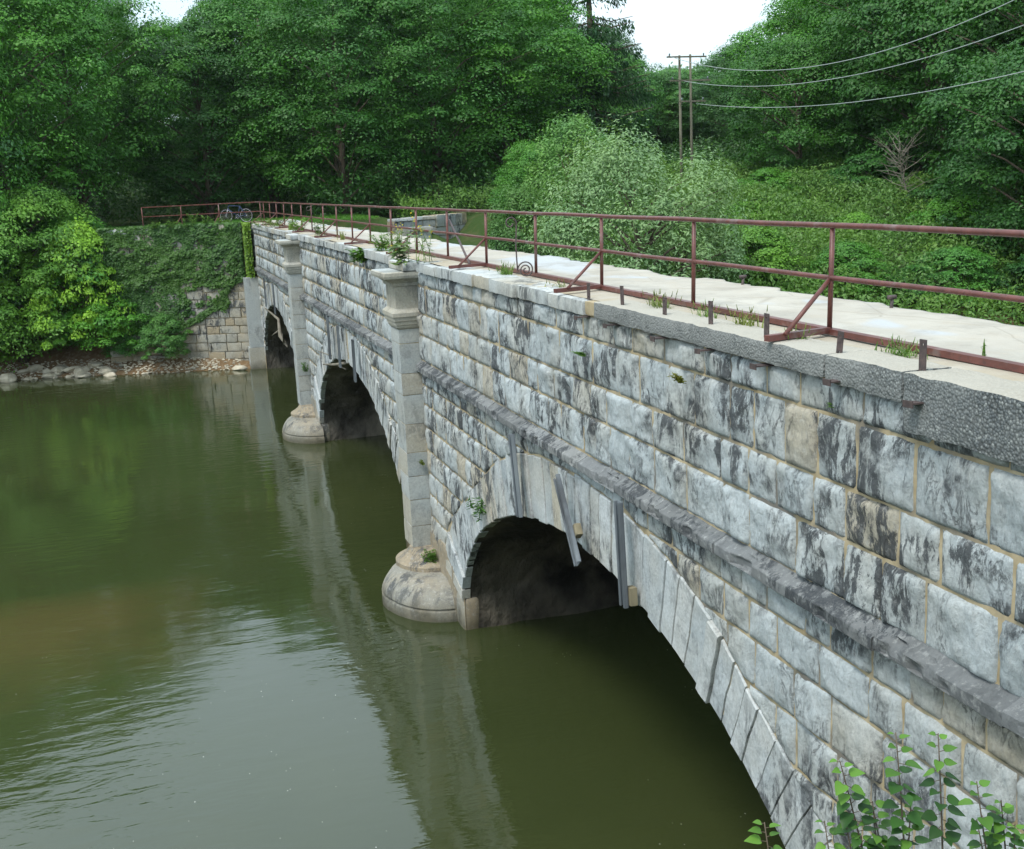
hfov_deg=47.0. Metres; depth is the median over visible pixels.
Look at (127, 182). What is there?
distant woods
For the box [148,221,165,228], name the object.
weed
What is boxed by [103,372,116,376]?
rock
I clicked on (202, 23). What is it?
broadleaf tree
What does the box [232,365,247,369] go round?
boulder
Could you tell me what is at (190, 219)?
weed
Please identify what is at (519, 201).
bush
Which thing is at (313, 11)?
broadleaf tree
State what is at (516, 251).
scroll rod
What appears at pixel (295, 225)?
weed
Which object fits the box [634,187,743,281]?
bush
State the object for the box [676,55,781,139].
broadleaf tree
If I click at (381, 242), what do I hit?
weed
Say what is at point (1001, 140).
broadleaf tree
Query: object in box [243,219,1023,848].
stone bridge
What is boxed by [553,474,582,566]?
steel channel
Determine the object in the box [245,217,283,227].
weed
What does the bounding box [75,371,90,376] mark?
rock
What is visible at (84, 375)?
rock
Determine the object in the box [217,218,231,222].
weed
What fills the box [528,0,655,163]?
spruce tree
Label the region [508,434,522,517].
steel channel
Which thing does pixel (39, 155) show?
broadleaf tree
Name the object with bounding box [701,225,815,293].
bush
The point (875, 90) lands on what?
broadleaf tree
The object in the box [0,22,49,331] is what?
broadleaf tree
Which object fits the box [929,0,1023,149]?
broadleaf tree
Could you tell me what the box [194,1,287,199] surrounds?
broadleaf tree
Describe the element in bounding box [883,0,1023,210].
broadleaf tree
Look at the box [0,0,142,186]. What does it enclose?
broadleaf tree
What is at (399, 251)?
sapling
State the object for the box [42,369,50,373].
rock
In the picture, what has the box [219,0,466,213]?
broadleaf tree
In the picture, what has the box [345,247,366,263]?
hanging weed
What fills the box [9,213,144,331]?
bush
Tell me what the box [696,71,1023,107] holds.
power line
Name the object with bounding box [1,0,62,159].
broadleaf tree
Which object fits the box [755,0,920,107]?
broadleaf tree
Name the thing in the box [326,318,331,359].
steel channel
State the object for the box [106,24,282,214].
broadleaf tree
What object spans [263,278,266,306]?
steel channel
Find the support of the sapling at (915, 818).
on the ground at (70, 353)
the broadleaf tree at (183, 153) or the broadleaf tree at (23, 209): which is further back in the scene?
the broadleaf tree at (183, 153)
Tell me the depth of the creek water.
20.56 m
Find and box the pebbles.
[0,357,240,378]
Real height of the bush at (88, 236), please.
6.321 m
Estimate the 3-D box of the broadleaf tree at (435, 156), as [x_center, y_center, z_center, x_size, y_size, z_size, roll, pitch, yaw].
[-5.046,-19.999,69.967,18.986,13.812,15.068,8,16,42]
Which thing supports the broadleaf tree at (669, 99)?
on the ground at (70, 353)
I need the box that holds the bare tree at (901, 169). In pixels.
[873,127,936,206]
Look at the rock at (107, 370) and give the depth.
56.60 m
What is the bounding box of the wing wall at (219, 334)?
[98,223,255,362]
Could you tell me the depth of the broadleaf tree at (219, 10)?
68.61 m
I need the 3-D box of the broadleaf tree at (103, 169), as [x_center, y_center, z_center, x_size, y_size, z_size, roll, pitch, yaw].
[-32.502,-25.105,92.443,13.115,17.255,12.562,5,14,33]
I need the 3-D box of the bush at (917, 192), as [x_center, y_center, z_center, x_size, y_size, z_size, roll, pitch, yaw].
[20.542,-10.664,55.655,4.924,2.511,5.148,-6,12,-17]
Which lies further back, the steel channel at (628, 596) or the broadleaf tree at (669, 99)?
the broadleaf tree at (669, 99)
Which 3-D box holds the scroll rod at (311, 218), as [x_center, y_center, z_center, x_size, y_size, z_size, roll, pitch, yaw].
[-6.448,-6.635,38.182,0.401,0.898,0.022,-6,12,-17]
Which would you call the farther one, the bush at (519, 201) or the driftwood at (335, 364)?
the bush at (519, 201)
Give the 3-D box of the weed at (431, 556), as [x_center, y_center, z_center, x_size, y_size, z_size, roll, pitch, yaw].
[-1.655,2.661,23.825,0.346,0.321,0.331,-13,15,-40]
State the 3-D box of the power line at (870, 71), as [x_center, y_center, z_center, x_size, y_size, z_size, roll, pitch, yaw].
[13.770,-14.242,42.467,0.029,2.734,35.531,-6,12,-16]
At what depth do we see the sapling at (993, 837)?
3.71 m
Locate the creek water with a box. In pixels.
[0,366,785,848]
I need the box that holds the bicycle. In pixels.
[220,202,252,221]
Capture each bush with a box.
[0,244,76,346]
[0,250,78,350]
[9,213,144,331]
[22,216,135,350]
[62,292,151,351]
[99,329,145,357]
[133,313,193,360]
[482,180,557,255]
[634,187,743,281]
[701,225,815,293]
[721,201,784,233]
[730,167,811,206]
[800,239,905,303]
[812,150,928,203]
[825,211,893,246]
[890,244,1002,313]
[895,174,1002,218]
[900,190,1019,257]
[989,252,1023,320]
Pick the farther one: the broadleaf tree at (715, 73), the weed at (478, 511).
the broadleaf tree at (715, 73)
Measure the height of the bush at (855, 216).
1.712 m
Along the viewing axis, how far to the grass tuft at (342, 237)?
33.60 m
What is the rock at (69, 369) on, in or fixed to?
on the ground at (70, 353)
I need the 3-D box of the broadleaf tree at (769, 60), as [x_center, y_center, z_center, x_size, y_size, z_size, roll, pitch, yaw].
[16.120,-17.460,66.624,9.419,8.992,10.193,5,14,32]
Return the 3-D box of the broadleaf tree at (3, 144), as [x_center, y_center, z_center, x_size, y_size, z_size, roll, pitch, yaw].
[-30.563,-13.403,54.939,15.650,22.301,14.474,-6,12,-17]
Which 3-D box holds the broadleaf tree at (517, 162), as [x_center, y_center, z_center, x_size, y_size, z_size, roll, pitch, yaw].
[1.293,-11.441,57.152,5.119,4.887,5.540,-3,12,0]
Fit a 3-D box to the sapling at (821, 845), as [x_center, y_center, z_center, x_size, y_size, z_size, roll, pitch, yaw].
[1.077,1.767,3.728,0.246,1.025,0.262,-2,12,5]
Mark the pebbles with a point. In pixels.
(166, 368)
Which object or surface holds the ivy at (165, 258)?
attached to the wing wall at (219, 334)
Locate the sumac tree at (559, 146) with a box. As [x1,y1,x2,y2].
[522,109,621,253]
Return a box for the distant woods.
[13,59,817,208]
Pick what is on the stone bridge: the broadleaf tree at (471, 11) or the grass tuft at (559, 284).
the grass tuft at (559, 284)
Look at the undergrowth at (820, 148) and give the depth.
73.61 m
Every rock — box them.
[17,369,30,373]
[29,364,43,371]
[41,372,57,377]
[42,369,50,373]
[51,365,68,371]
[63,366,75,372]
[74,367,83,374]
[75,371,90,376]
[77,373,90,377]
[81,366,90,371]
[88,362,102,367]
[98,366,108,374]
[99,368,116,374]
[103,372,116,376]
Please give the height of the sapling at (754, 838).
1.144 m
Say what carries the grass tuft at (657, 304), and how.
on the stone bridge
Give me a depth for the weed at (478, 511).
20.07 m
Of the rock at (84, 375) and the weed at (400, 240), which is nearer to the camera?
the weed at (400, 240)
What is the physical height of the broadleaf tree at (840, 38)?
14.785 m
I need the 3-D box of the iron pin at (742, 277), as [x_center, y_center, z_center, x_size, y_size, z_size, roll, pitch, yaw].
[2.966,-1.809,15.117,0.090,0.222,0.040,-6,12,-17]
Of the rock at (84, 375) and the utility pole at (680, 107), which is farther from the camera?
the utility pole at (680, 107)
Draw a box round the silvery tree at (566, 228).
[514,112,759,282]
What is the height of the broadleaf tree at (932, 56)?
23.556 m
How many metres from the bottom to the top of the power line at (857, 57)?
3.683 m
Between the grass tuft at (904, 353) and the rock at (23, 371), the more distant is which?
the rock at (23, 371)
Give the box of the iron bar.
[448,219,470,263]
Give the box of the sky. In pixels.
[84,0,798,172]
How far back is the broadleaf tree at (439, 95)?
83.99 m
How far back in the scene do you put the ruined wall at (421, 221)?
59.91 m
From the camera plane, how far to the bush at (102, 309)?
56.02 m
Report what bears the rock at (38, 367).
on the ground at (70, 353)
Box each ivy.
[95,221,245,345]
[241,222,254,277]
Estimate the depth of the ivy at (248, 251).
55.33 m
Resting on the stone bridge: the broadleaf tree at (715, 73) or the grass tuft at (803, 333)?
the grass tuft at (803, 333)
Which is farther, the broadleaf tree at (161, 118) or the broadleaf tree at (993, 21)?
the broadleaf tree at (161, 118)
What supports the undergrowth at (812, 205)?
on the ground at (70, 353)
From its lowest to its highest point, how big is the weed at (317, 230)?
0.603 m
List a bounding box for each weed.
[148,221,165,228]
[166,220,180,228]
[183,213,198,226]
[201,215,220,225]
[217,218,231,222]
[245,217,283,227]
[287,217,309,230]
[302,363,308,372]
[312,218,325,235]
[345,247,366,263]
[368,231,394,250]
[382,222,409,250]
[421,548,437,562]
[466,496,486,521]
[573,351,585,356]
[667,372,686,383]
[981,339,986,355]
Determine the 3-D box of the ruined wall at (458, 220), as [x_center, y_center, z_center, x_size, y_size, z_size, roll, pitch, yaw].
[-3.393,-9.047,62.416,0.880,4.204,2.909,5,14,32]
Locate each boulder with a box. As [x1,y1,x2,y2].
[0,373,16,382]
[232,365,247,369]
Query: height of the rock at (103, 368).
0.504 m
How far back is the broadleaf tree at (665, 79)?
90.98 m
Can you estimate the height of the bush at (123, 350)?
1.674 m
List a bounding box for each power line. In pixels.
[668,0,1013,70]
[685,25,1023,86]
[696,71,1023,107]
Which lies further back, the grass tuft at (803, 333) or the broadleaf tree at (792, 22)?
the broadleaf tree at (792, 22)
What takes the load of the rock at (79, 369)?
on the ground at (70, 353)
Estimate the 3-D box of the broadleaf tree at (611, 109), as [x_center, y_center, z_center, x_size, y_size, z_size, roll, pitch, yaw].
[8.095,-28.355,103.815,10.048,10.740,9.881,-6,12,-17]
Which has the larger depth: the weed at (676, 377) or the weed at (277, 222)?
the weed at (277, 222)
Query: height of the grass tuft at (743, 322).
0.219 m
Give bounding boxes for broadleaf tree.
[0,0,130,245]
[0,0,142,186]
[0,0,212,216]
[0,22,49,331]
[0,79,32,224]
[0,181,101,372]
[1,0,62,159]
[6,0,174,214]
[81,24,227,203]
[83,19,318,221]
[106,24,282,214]
[162,0,370,215]
[169,0,325,207]
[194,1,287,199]
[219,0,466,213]
[238,0,419,191]
[272,1,396,175]
[283,0,595,203]
[319,0,468,183]
[346,0,545,188]
[375,0,625,176]
[394,0,604,154]
[441,0,584,180]
[487,139,580,228]
[518,41,671,153]
[579,45,643,146]
[596,31,664,122]
[597,70,735,164]
[616,67,725,164]
[654,65,730,144]
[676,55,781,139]
[684,37,811,141]
[701,58,751,131]
[709,0,955,151]
[709,33,884,185]
[746,16,826,100]
[747,0,959,142]
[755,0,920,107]
[783,0,1023,145]
[818,0,1023,180]
[882,17,998,102]
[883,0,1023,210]
[917,38,1023,260]
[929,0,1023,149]
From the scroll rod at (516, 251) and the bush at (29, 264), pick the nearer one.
the scroll rod at (516, 251)
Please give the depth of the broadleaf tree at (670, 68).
104.61 m
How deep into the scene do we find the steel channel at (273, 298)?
47.75 m
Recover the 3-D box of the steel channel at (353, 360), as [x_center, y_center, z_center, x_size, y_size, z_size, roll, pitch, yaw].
[-4.073,-1.640,30.327,0.055,1.107,0.212,-6,12,-17]
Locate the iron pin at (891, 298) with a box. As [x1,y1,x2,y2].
[887,295,896,307]
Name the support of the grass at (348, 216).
on the ground at (70, 353)
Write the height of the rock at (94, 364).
0.306 m
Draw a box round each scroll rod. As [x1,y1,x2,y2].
[306,206,318,233]
[505,217,532,276]
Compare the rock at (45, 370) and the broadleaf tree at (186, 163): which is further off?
the broadleaf tree at (186, 163)
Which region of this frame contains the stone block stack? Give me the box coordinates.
[407,226,432,238]
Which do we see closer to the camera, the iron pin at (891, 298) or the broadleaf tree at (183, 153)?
the iron pin at (891, 298)
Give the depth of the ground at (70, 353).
58.65 m
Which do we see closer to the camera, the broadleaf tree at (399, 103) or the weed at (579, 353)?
the weed at (579, 353)
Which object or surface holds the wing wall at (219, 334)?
on the ground at (70, 353)
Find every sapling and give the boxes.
[384,234,418,265]
[744,819,781,848]
[814,819,881,848]
[829,731,965,848]
[958,780,1023,848]
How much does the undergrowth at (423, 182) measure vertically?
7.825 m
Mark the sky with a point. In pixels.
(662, 27)
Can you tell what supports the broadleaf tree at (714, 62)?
on the ground at (70, 353)
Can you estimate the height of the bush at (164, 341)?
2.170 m
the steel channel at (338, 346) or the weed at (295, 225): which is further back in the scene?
the weed at (295, 225)
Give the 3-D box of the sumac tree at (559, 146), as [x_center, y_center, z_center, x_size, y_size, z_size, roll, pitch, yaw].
[2.733,-10.577,52.152,4.679,6.634,4.747,-3,12,0]
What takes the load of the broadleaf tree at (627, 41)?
on the ground at (70, 353)
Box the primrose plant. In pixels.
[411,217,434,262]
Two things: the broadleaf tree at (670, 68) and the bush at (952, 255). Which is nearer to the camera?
the bush at (952, 255)
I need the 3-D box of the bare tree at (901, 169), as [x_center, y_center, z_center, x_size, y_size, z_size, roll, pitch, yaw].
[18.438,-11.856,55.444,2.798,4.282,2.247,-6,12,-17]
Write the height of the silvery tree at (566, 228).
9.906 m
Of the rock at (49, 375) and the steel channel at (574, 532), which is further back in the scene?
the rock at (49, 375)
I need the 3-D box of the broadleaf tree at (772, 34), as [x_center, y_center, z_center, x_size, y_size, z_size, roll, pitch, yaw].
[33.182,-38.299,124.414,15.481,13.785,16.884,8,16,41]
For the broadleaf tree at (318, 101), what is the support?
on the ground at (70, 353)
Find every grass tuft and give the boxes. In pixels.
[335,229,344,239]
[488,260,514,274]
[545,278,564,287]
[642,289,681,308]
[688,298,720,318]
[725,304,767,327]
[780,324,816,338]
[874,335,928,359]
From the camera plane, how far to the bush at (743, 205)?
54.48 m
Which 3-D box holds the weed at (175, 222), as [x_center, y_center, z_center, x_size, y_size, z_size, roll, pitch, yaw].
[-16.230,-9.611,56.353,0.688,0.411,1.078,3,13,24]
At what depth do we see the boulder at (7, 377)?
56.00 m
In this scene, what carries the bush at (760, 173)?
on the ground at (70, 353)
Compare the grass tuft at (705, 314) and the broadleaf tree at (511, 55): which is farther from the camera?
the broadleaf tree at (511, 55)
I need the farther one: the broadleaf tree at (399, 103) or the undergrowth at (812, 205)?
the broadleaf tree at (399, 103)
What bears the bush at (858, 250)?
on the ground at (70, 353)
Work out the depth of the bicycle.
57.70 m
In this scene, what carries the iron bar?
on the stone bridge
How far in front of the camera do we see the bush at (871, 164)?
59.97 m
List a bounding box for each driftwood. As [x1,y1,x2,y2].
[265,308,288,347]
[316,350,349,369]
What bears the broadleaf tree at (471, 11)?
on the ground at (70, 353)
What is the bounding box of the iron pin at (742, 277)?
[739,275,746,284]
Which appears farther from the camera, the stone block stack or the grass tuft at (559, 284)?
the stone block stack
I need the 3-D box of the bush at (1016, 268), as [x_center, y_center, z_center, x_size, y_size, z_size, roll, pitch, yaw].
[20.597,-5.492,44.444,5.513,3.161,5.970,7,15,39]
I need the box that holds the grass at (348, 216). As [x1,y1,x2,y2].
[107,212,377,228]
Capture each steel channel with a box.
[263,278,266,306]
[272,283,275,314]
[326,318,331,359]
[336,325,341,367]
[351,339,356,381]
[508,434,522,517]
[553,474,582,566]
[613,501,637,608]
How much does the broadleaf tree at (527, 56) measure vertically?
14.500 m
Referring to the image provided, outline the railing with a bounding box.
[141,201,1023,373]
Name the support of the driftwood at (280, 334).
attached to the stone bridge
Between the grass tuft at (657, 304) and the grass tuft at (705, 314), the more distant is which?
the grass tuft at (657, 304)
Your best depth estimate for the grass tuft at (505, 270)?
18.56 m
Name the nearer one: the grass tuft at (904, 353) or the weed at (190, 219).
the grass tuft at (904, 353)
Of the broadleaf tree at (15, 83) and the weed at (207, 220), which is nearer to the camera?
the weed at (207, 220)
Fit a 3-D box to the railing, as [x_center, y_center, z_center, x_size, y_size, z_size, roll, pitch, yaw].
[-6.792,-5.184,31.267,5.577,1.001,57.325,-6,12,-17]
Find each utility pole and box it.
[666,53,710,204]
[689,54,692,191]
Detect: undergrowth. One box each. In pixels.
[12,126,876,231]
[389,140,1023,325]
[663,118,1023,203]
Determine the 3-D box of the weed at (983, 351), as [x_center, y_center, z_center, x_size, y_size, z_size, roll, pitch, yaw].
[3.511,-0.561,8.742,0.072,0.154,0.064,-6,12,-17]
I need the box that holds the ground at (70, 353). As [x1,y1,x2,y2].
[0,123,1023,379]
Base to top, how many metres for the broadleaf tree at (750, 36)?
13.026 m
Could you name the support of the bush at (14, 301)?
on the ground at (70, 353)
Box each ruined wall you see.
[387,216,435,235]
[425,213,466,238]
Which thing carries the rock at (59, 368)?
on the ground at (70, 353)
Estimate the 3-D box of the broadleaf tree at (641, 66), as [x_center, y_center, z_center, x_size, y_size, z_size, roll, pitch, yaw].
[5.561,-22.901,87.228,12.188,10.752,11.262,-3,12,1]
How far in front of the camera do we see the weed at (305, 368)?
40.26 m
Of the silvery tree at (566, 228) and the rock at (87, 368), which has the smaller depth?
the silvery tree at (566, 228)
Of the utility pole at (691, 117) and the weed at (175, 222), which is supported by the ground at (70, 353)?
the utility pole at (691, 117)
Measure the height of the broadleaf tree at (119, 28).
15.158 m

